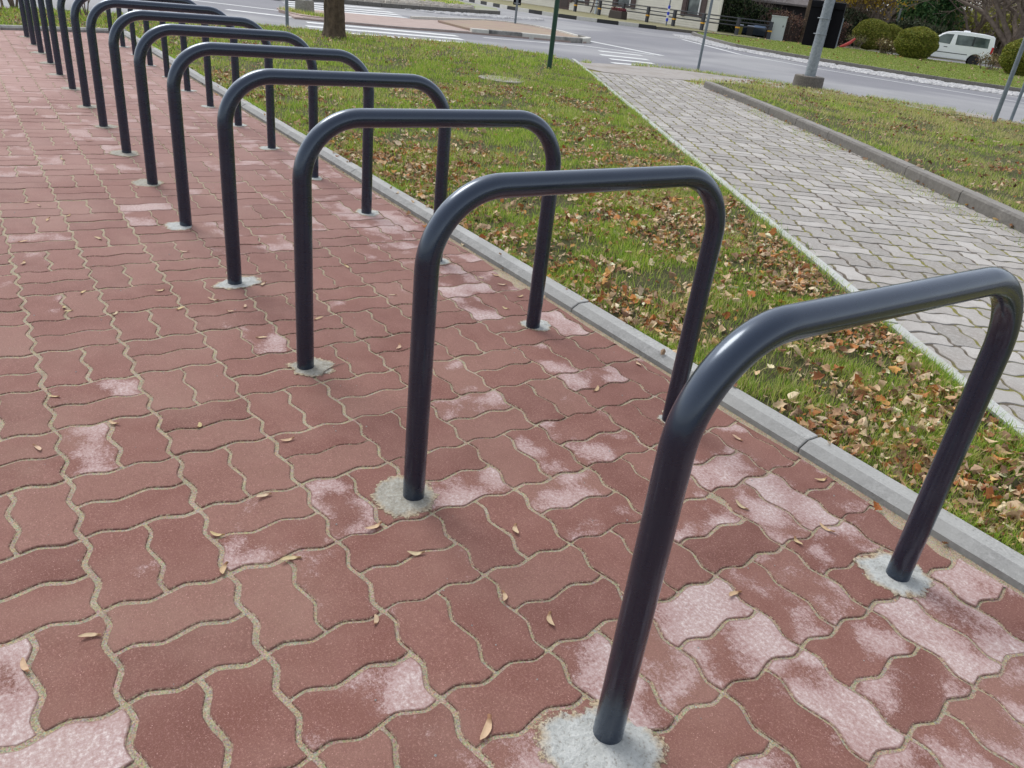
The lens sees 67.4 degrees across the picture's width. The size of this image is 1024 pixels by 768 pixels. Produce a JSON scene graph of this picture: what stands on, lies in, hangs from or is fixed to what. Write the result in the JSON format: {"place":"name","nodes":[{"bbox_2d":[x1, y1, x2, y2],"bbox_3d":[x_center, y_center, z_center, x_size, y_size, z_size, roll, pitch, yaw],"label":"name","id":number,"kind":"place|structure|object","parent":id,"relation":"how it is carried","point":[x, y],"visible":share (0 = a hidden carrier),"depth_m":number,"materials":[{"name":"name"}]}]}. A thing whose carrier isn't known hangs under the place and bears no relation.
{"place":"outdoors","nodes":[
{"label":"outdoors","id":0,"kind":"place"},
{"bbox_2d":[430,0,497,10],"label":"verge","id":1,"kind":"structure","parent":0,"point":[479,7],"depth_m":38.05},
{"bbox_2d":[355,0,474,8],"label":"verge cobbles","id":2,"kind":"object","parent":1,"relation":"on","point":[431,3],"visible":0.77,"depth_m":31.00,"materials":[{"name":"stone"}]},
{"bbox_2d":[422,0,469,4],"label":"verge grass","id":3,"kind":"structure","parent":1,"relation":"on","point":[452,1],"depth_m":38.08,"materials":[{"name":"plant"}]},
{"bbox_2d":[2,159,947,756],"bbox_3d":[-0.960,-0.377,3.300,2.083,0.003,5.258,-12,33,-32],"label":"grit","id":4,"kind":"object","parent":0,"point":[336,523],"visible":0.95,"depth_m":2.28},
{"bbox_2d":[0,30,1023,767],"bbox_3d":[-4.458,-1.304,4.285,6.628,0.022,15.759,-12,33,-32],"label":"red paving","id":5,"kind":"structure","parent":0,"point":[252,716],"depth_m":2.04,"materials":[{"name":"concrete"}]},
{"bbox_2d":[20,657,29,672],"bbox_3d":[-0.960,0.554,1.511,0.013,0.005,0.043,-19,39,-40],"label":"maple seed","id":6,"kind":"object","parent":5,"relation":"on","point":[23,665],"visible":1,"depth_m":1.51,"materials":[{"name":"beige plant"}]},
{"bbox_2d":[18,0,111,37],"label":"bike stand","id":7,"kind":"object","parent":5,"relation":"on","point":[25,23],"visible":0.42,"depth_m":9.91,"materials":[{"name":"metal"}]},
{"bbox_2d":[24,0,128,47],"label":"bike stand","id":8,"kind":"object","parent":5,"relation":"on","point":[31,25],"visible":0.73,"depth_m":9.33,"materials":[{"name":"metal"}]},
{"bbox_2d":[30,0,136,54],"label":"bike stand","id":9,"kind":"object","parent":5,"relation":"on","point":[34,11],"visible":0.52,"depth_m":8.80,"materials":[{"name":"metal"}]},
{"bbox_2d":[78,633,100,636],"bbox_3d":[-0.876,0.519,1.595,0.043,0.008,0.014,-2,29,-16],"label":"maple seed","id":10,"kind":"object","parent":5,"relation":"on","point":[89,634],"visible":1,"depth_m":1.60,"materials":[{"name":"beige plant"}]},
{"bbox_2d":[37,0,156,65],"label":"bike stand","id":11,"kind":"object","parent":5,"relation":"on","point":[45,29],"visible":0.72,"depth_m":8.17,"materials":[{"name":"metal"}]},
{"bbox_2d":[45,0,169,77],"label":"bike stand","id":12,"kind":"object","parent":5,"relation":"on","point":[54,37],"visible":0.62,"depth_m":7.58,"materials":[{"name":"metal"}]},
{"bbox_2d":[57,0,196,91],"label":"bike stand","id":13,"kind":"object","parent":5,"relation":"on","point":[67,48],"visible":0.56,"depth_m":6.95,"materials":[{"name":"metal"}]},
{"bbox_2d":[70,0,214,108],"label":"bike stand","id":14,"kind":"object","parent":5,"relation":"on","point":[76,6],"visible":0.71,"depth_m":6.35,"materials":[{"name":"metal"}]},
{"bbox_2d":[86,0,247,128],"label":"bike stand","id":15,"kind":"object","parent":5,"relation":"on","point":[97,10],"visible":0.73,"depth_m":5.69,"materials":[{"name":"metal"}]},
{"bbox_2d":[108,10,280,156],"bbox_3d":[-2.167,-2.036,5.271,1.237,0.918,0.259,-15,34,-36],"label":"bike stand","id":16,"kind":"object","parent":5,"relation":"on","point":[121,23],"visible":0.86,"depth_m":5.08,"materials":[{"name":"metal"}]},
{"bbox_2d":[131,24,322,186],"bbox_3d":[-1.718,-1.662,4.659,1.196,0.918,0.241,-10,32,-29],"label":"bike stand","id":17,"kind":"object","parent":5,"relation":"on","point":[148,38],"visible":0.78,"depth_m":4.45,"materials":[{"name":"metal"}]},
{"bbox_2d":[163,42,379,230],"bbox_3d":[-1.241,-1.295,4.066,1.241,0.918,0.199,-13,33,-33],"label":"bike stand","id":18,"kind":"object","parent":5,"relation":"on","point":[184,59],"visible":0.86,"depth_m":3.86,"materials":[{"name":"metal"}]},
{"bbox_2d":[211,68,450,289],"bbox_3d":[-0.772,-0.911,3.440,1.216,0.918,0.175,-13,33,-33],"label":"bike stand","id":19,"kind":"object","parent":5,"relation":"on","point":[239,89],"visible":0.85,"depth_m":3.22,"materials":[{"name":"metal"}]},
{"bbox_2d":[286,108,560,376],"bbox_3d":[-0.261,-0.532,2.833,1.186,0.918,0.181,-13,33,-33],"label":"bike stand","id":20,"kind":"object","parent":5,"relation":"on","point":[321,135],"visible":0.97,"depth_m":2.62,"materials":[{"name":"metal"}]},
{"bbox_2d":[480,714,491,739],"bbox_3d":[-0.049,0.670,1.496,0.017,0.006,0.058,13,34,12],"label":"maple seed","id":21,"kind":"object","parent":5,"relation":"on","point":[487,728],"visible":1,"depth_m":1.50,"materials":[{"name":"beige plant"}]},
{"bbox_2d":[370,165,725,518],"bbox_3d":[0.180,-0.159,2.221,1.271,0.918,0.238,-13,33,-33],"label":"bike stand","id":22,"kind":"object","parent":5,"relation":"on","point":[409,493],"visible":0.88,"depth_m":2.02,"materials":[{"name":"metal"}]},
{"bbox_2d":[190,77,1023,593],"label":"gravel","id":23,"kind":"structure","parent":5,"relation":"on","point":[528,289],"depth_m":3.86,"materials":[{"name":"gravel"}]},
{"bbox_2d":[531,267,1023,767],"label":"bike stand","id":24,"kind":"object","parent":5,"relation":"on","point":[604,731],"visible":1,"depth_m":1.42,"materials":[{"name":"metal"}]},
{"bbox_2d":[0,5,1023,554],"bbox_3d":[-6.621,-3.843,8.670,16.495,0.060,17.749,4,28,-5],"label":"lawn ground","id":25,"kind":"structure","parent":0,"point":[728,322],"depth_m":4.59,"materials":[{"name":"plant"}]},
{"bbox_2d":[0,0,17,8],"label":"bare shrub","id":26,"kind":"object","parent":25,"relation":"on","point":[11,3],"visible":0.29,"depth_m":12.89,"materials":[{"name":"brown plant"}]},
{"bbox_2d":[322,0,346,38],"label":"tree","id":27,"kind":"object","parent":25,"relation":"on","point":[334,19],"visible":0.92,"depth_m":14.31,"materials":[{"name":"brown plant"}]},
{"bbox_2d":[478,75,522,83],"bbox_3d":[-0.162,-4.449,11.271,0.680,0.055,0.680,-12,33,-32],"label":"manhole cover","id":28,"kind":"object","parent":25,"relation":"on","point":[506,81],"visible":0.43,"depth_m":11.12,"materials":[{"name":"concrete"}]},
{"bbox_2d":[0,6,1023,552],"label":"leaf litter","id":29,"kind":"object","parent":25,"relation":"on","point":[798,282],"visible":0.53,"depth_m":4.53,"materials":[{"name":"plant"}]},
{"bbox_2d":[853,388,868,398],"bbox_3d":[1.341,0.043,2.945,0.059,0.033,0.040,14,28,14],"label":"fallen leaf","id":30,"kind":"object","parent":29,"relation":"on","point":[859,391],"visible":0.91,"depth_m":2.96,"materials":[{"name":"plant"}]},
{"bbox_2d":[986,486,1002,499],"bbox_3d":[1.497,0.349,2.390,0.050,0.045,0.044,11,28,8],"label":"fallen leaf","id":31,"kind":"object","parent":29,"relation":"on","point":[990,491],"visible":0.81,"depth_m":2.39,"materials":[{"name":"plant"}]},
{"bbox_2d":[547,0,559,69],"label":"green post","id":32,"kind":"object","parent":25,"relation":"on","point":[553,33],"visible":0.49,"depth_m":13.31,"materials":[{"name":"metal"}]},
{"bbox_2d":[811,370,824,379],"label":"fallen leaf","id":33,"kind":"object","parent":25,"relation":"on","point":[819,375],"visible":0.9,"depth_m":3.05,"materials":[{"name":"plant"}]},
{"bbox_2d":[851,444,863,455],"bbox_3d":[1.156,0.217,2.579,0.032,0.036,0.045,-12,33,-32],"label":"fallen leaf","id":34,"kind":"object","parent":25,"relation":"on","point":[856,446],"visible":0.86,"depth_m":2.58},
{"bbox_2d":[912,463,921,475],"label":"fallen leaf","id":35,"kind":"object","parent":25,"relation":"on","point":[918,467],"visible":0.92,"depth_m":2.51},
{"bbox_2d":[967,496,983,504],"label":"fallen leaf","id":36,"kind":"object","parent":25,"relation":"on","point":[973,502],"visible":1,"depth_m":2.35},
{"bbox_2d":[970,464,983,474],"bbox_3d":[1.525,0.286,2.529,0.040,0.028,0.030,-12,33,-32],"label":"fallen leaf","id":37,"kind":"object","parent":25,"relation":"on","point":[975,469],"visible":1,"depth_m":2.52,"materials":[{"name":"plant"}]},
{"bbox_2d":[1005,511,1019,521],"bbox_3d":[1.518,0.392,2.307,0.049,0.045,0.047,-12,33,-32],"label":"fallen leaf","id":38,"kind":"object","parent":25,"relation":"on","point":[1016,514],"visible":0.99,"depth_m":2.30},
{"bbox_2d":[0,0,1023,124],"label":"road","id":39,"kind":"structure","parent":0,"point":[676,51],"depth_m":20.13,"materials":[{"name":"asphalt"}]},
{"bbox_2d":[0,25,126,32],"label":"back kerb","id":40,"kind":"structure","parent":39,"relation":"on","point":[20,27],"depth_m":10.85,"materials":[{"name":"concrete"}]},
{"bbox_2d":[285,0,288,25],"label":"sign post","id":41,"kind":"object","parent":39,"relation":"on","point":[286,14],"depth_m":15.56,"materials":[{"name":"metal"}]},
{"bbox_2d":[278,6,323,17],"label":"lamp island","id":42,"kind":"structure","parent":39,"relation":"on","point":[283,11],"depth_m":19.07,"materials":[{"name":"concrete"}]},
{"bbox_2d":[278,4,323,16],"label":"island weeds","id":43,"kind":"object","parent":42,"relation":"on","point":[321,14],"visible":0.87,"depth_m":19.21,"materials":[{"name":"green plant"}]},
{"bbox_2d":[295,0,314,12],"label":"lamp post","id":44,"kind":"object","parent":42,"relation":"on","point":[306,5],"visible":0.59,"depth_m":19.46,"materials":[{"name":"concrete"}]},
{"bbox_2d":[302,17,467,31],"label":"crossing kerb","id":45,"kind":"structure","parent":39,"relation":"on","point":[395,26],"depth_m":19.11,"materials":[{"name":"concrete"}]},
{"bbox_2d":[283,0,499,14],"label":"kerb","id":46,"kind":"structure","parent":39,"relation":"on","point":[384,5],"depth_m":29.35,"materials":[{"name":"concrete"}]},
{"bbox_2d":[277,8,586,42],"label":"island paving","id":47,"kind":"structure","parent":39,"relation":"on","point":[393,22],"depth_m":20.44,"materials":[{"name":"brick"}]},
{"bbox_2d":[438,20,576,36],"bbox_3d":[-0.299,-10.922,23.516,4.147,0.050,5.759,-7,30,-25],"label":"island bed","id":48,"kind":"object","parent":47,"relation":"on","point":[487,24],"visible":0.76,"depth_m":23.11,"materials":[{"name":"concrete"}]},
{"bbox_2d":[513,0,520,23],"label":"sign post","id":49,"kind":"object","parent":48,"relation":"on","point":[516,2],"visible":0.89,"depth_m":25.89,"materials":[{"name":"metal"}]},
{"bbox_2d":[280,0,653,66],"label":"zebra crossing","id":50,"kind":"object","parent":39,"relation":"on","point":[425,32],"visible":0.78,"depth_m":18.37,"materials":[{"name":"paint"}]},
{"bbox_2d":[404,9,543,20],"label":"apron setts","id":51,"kind":"structure","parent":39,"relation":"on","point":[485,15],"depth_m":30.47,"materials":[{"name":"stone"}]},
{"bbox_2d":[410,16,577,36],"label":"island back kerb","id":52,"kind":"structure","parent":39,"relation":"on","point":[429,18],"depth_m":24.49,"materials":[{"name":"white paint"}]},
{"bbox_2d":[470,28,590,42],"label":"island kerb","id":53,"kind":"structure","parent":39,"relation":"on","point":[571,39],"depth_m":21.02,"materials":[{"name":"concrete"}]},
{"bbox_2d":[463,0,655,28],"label":"striped kerb","id":54,"kind":"structure","parent":39,"relation":"on","point":[575,17],"depth_m":38.92,"materials":[{"name":"concrete"}]},
{"bbox_2d":[193,0,1023,102],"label":"lane markings","id":55,"kind":"object","parent":39,"relation":"on","point":[570,44],"visible":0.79,"depth_m":20.75,"materials":[{"name":"paint"}]},
{"bbox_2d":[696,0,712,70],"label":"sign post","id":56,"kind":"object","parent":39,"relation":"on","point":[704,35],"visible":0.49,"depth_m":16.88,"materials":[{"name":"metal"}]},
{"bbox_2d":[656,27,761,38],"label":"plain kerb","id":57,"kind":"structure","parent":39,"relation":"on","point":[674,30],"depth_m":39.13,"materials":[{"name":"concrete"}]},
{"bbox_2d":[572,59,1023,439],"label":"path edging","id":58,"kind":"object","parent":39,"relation":"on","point":[911,338],"visible":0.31,"depth_m":4.28,"materials":[{"name":"concrete"}]},
{"bbox_2d":[587,68,1023,421],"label":"footpath joints","id":59,"kind":"object","parent":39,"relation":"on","point":[918,317],"visible":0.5,"depth_m":6.05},
{"bbox_2d":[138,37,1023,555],"bbox_3d":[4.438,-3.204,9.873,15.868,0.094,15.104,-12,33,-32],"label":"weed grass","id":60,"kind":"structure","parent":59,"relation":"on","point":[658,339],"depth_m":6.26,"materials":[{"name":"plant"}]},
{"bbox_2d":[691,32,1020,91],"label":"roundabout kerb","id":61,"kind":"structure","parent":39,"relation":"on","point":[944,79],"depth_m":25.42,"materials":[{"name":"concrete"}]},
{"bbox_2d":[704,81,1023,233],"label":"raised kerb","id":62,"kind":"structure","parent":39,"relation":"on","point":[1002,213],"depth_m":7.83,"materials":[{"name":"concrete"}]},
{"bbox_2d":[927,30,995,64],"bbox_3d":[22.783,-17.495,39.837,3.801,1.621,1.840,17,29,19],"label":"panel van","id":63,"kind":"object","parent":39,"relation":"on","point":[966,46],"visible":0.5,"depth_m":39.02,"materials":[{"name":"white"}]},
{"bbox_2d":[124,31,1023,592],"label":"edge kerb","id":64,"kind":"structure","parent":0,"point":[998,559],"depth_m":2.75,"materials":[{"name":"concrete"}]},
{"bbox_2d":[152,46,948,543],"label":"kerb leaf litter","id":65,"kind":"object","parent":64,"relation":"on","point":[876,506],"visible":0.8,"depth_m":3.08,"materials":[{"name":"plant"}]},
{"bbox_2d":[480,0,764,38],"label":"house verge","id":66,"kind":"structure","parent":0,"point":[551,9],"depth_m":43.57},
{"bbox_2d":[608,7,626,19],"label":"flower trough","id":67,"kind":"object","parent":66,"relation":"on","point":[617,13],"visible":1,"depth_m":43.64,"materials":[{"name":"brown concrete"}]},
{"bbox_2d":[573,0,773,38],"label":"railing","id":68,"kind":"object","parent":66,"relation":"on","point":[702,20],"visible":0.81,"depth_m":42.08,"materials":[{"name":"metal"}]},
{"bbox_2d":[574,62,992,119],"bbox_3d":[5.253,-6.033,15.573,8.253,0.001,2.854,8,27,1],"label":"concrete strip","id":69,"kind":"object","parent":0,"point":[648,71],"visible":0.53,"depth_m":15.60,"materials":[{"name":"concrete"}]},
{"bbox_2d":[792,0,834,90],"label":"lamp post","id":70,"kind":"object","parent":69,"relation":"on","point":[809,78],"visible":0.94,"depth_m":15.76,"materials":[{"name":"metal"}]},
{"bbox_2d":[801,0,846,48],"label":"hooded sign","id":71,"kind":"object","parent":70,"relation":"attached to","point":[834,27],"visible":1,"depth_m":15.68,"materials":[{"name":"black plastic"}]},
{"bbox_2d":[590,71,1023,423],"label":"grey paving","id":72,"kind":"structure","parent":0,"point":[846,248],"depth_m":6.12,"materials":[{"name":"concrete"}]},
{"bbox_2d":[697,32,1023,87],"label":"roundabout lawn","id":73,"kind":"structure","parent":0,"point":[876,64],"depth_m":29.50,"materials":[{"name":"plant"}]},
{"bbox_2d":[847,33,868,48],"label":"rose shrub","id":74,"kind":"object","parent":73,"relation":"on","point":[856,38],"visible":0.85,"depth_m":42.83,"materials":[{"name":"green plant"}]},
{"bbox_2d":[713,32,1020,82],"bbox_3d":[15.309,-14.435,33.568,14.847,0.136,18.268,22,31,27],"label":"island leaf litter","id":75,"kind":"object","parent":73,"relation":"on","point":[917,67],"visible":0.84,"depth_m":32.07,"materials":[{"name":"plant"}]},
{"bbox_2d":[872,34,896,54],"bbox_3d":[19.253,-17.454,39.443,1.799,0.946,1.698,-12,33,-32],"label":"rose shrub","id":76,"kind":"object","parent":73,"relation":"on","point":[881,44],"visible":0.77,"depth_m":39.40,"materials":[{"name":"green plant"}]},
{"bbox_2d":[893,26,939,58],"bbox_3d":[19.773,-16.713,37.612,2.125,1.525,2.108,-12,33,-32],"label":"round bush","id":77,"kind":"object","parent":73,"relation":"on","point":[919,42],"visible":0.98,"depth_m":37.00,"materials":[{"name":"green plant"}]},
{"bbox_2d":[973,52,1000,70],"bbox_3d":[21.836,-14.619,34.746,1.656,0.823,1.617,-12,33,-32],"label":"rose shrub","id":78,"kind":"object","parent":73,"relation":"on","point":[992,60],"visible":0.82,"depth_m":34.87,"materials":[{"name":"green plant"}]},
{"bbox_2d":[998,38,1023,75],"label":"round bush","id":79,"kind":"object","parent":73,"relation":"on","point":[1007,57],"visible":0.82,"depth_m":31.91,"materials":[{"name":"green plant"}]},
{"bbox_2d":[710,79,1023,211],"bbox_3d":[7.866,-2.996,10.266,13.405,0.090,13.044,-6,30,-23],"label":"verge ground","id":80,"kind":"structure","parent":0,"point":[1003,160],"depth_m":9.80,"materials":[{"name":"plant"}]},
{"bbox_2d":[694,78,1023,227],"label":"verge leaf litter","id":81,"kind":"object","parent":80,"relation":"on","point":[966,158],"visible":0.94,"depth_m":10.32,"materials":[{"name":"plant"}]},
{"bbox_2d":[992,38,1023,121],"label":"sign post","id":82,"kind":"object","parent":80,"relation":"on","point":[1009,82],"visible":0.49,"depth_m":13.06,"materials":[{"name":"metal"}]},
{"bbox_2d":[1009,83,1023,120],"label":"sign post","id":83,"kind":"object","parent":80,"relation":"on","point":[1017,103],"visible":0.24,"depth_m":14.38,"materials":[{"name":"metal"}]},
{"bbox_2d":[843,46,991,64],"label":"garden ground","id":84,"kind":"structure","parent":0,"point":[895,53],"depth_m":47.66,"materials":[{"name":"soil"}]},
{"bbox_2d":[505,0,723,31],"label":"clapboard house","id":85,"kind":"structure","parent":84,"relation":"on","point":[700,6],"depth_m":44.87,"materials":[{"name":"beige"}]},
{"bbox_2d":[559,0,569,9],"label":"door","id":86,"kind":"structure","parent":85,"relation":"in","point":[564,4],"depth_m":50.72,"materials":[{"name":"paint"}]},
{"bbox_2d":[616,0,631,6],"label":"window","id":87,"kind":"structure","parent":85,"relation":"in","point":[621,1],"depth_m":46.79,"materials":[{"name":"glass"}]},
{"bbox_2d":[685,0,702,16],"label":"window","id":88,"kind":"structure","parent":85,"relation":"in","point":[692,5],"depth_m":43.03,"materials":[{"name":"glass"}]},
{"bbox_2d":[717,0,785,37],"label":"dark hedge","id":89,"kind":"object","parent":84,"relation":"on","point":[747,9],"visible":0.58,"depth_m":43.46,"materials":[{"name":"green plant"}]},
{"bbox_2d":[741,24,766,35],"bbox_3d":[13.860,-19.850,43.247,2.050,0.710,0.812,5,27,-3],"label":"parked car","id":90,"kind":"object","parent":84,"relation":"on","point":[759,32],"visible":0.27,"depth_m":42.88,"materials":[{"name":"paint"}]},
{"bbox_2d":[768,15,787,40],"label":"utility cabinet","id":91,"kind":"object","parent":84,"relation":"on","point":[778,28],"visible":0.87,"depth_m":41.08,"materials":[{"name":"grey plastic"}]},
{"bbox_2d":[752,0,808,22],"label":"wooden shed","id":92,"kind":"structure","parent":84,"relation":"on","point":[797,7],"depth_m":44.71,"materials":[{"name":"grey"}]},
{"bbox_2d":[797,0,811,42],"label":"tree","id":93,"kind":"object","parent":84,"relation":"on","point":[806,15],"visible":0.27,"depth_m":42.91,"materials":[{"name":"brown plant"}]},
{"bbox_2d":[761,8,852,46],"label":"bare hedge","id":94,"kind":"object","parent":84,"relation":"on","point":[792,31],"visible":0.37,"depth_m":43.00,"materials":[{"name":"brown plant"}]},
{"bbox_2d":[851,18,890,49],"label":"round bush","id":95,"kind":"object","parent":84,"relation":"on","point":[871,29],"visible":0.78,"depth_m":43.00,"materials":[{"name":"green plant"}]},
{"bbox_2d":[824,0,917,27],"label":"yellow shrub","id":96,"kind":"object","parent":84,"relation":"on","point":[870,3],"visible":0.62,"depth_m":49.85,"materials":[{"name":"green plant"}]},
{"bbox_2d":[883,24,902,49],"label":"round bush","id":97,"kind":"object","parent":84,"relation":"on","point":[895,29],"visible":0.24,"depth_m":47.38,"materials":[{"name":"green plant"}]},
{"bbox_2d":[842,7,959,50],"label":"dark hedge","id":98,"kind":"object","parent":84,"relation":"on","point":[938,30],"visible":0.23,"depth_m":49.45,"materials":[{"name":"green plant"}]},
{"bbox_2d":[837,0,1020,57],"bbox_3d":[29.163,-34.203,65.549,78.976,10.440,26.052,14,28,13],"label":"distant wood","id":99,"kind":"object","parent":84,"relation":"on","point":[894,12],"visible":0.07,"depth_m":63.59,"materials":[{"name":"plant"}]},
{"bbox_2d":[895,0,965,31],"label":"conifer","id":100,"kind":"object","parent":84,"relation":"on","point":[922,10],"visible":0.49,"depth_m":50.40,"materials":[{"name":"green plant"}]},
{"bbox_2d":[901,0,1023,67],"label":"tree","id":101,"kind":"object","parent":84,"relation":"on","point":[1006,37],"visible":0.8,"depth_m":44.04,"materials":[{"name":"brown plant"}]},
{"bbox_2d":[946,0,1020,35],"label":"tree","id":102,"kind":"object","parent":84,"relation":"on","point":[980,24],"visible":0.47,"depth_m":49.21,"materials":[{"name":"brown plant"}]},
{"bbox_2d":[948,4,1020,57],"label":"yellow green shrub","id":103,"kind":"object","parent":84,"relation":"on","point":[984,26],"visible":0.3,"depth_m":50.96,"materials":[{"name":"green plant"}]},
{"bbox_2d":[986,0,1018,35],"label":"tree","id":104,"kind":"object","parent":84,"relation":"on","point":[992,5],"visible":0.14,"depth_m":49.90,"materials":[{"name":"brown plant"}]},
{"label":"fallen leaf","id":105,"kind":"object","parent":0,"visible":0},
{"bbox_2d":[1006,500,1023,511],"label":"fallen leaf","id":106,"kind":"object","parent":105,"relation":"on","point":[1015,503],"visible":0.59,"depth_m":2.36,"materials":[{"name":"plant"}]},
{"label":"sett strip","id":107,"kind":"structure","parent":0,"visible":0},
{"bbox_2d":[672,34,1023,96],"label":"setts","id":108,"kind":"structure","parent":107,"relation":"on","point":[889,75],"depth_m":24.30,"materials":[{"name":"stone"}]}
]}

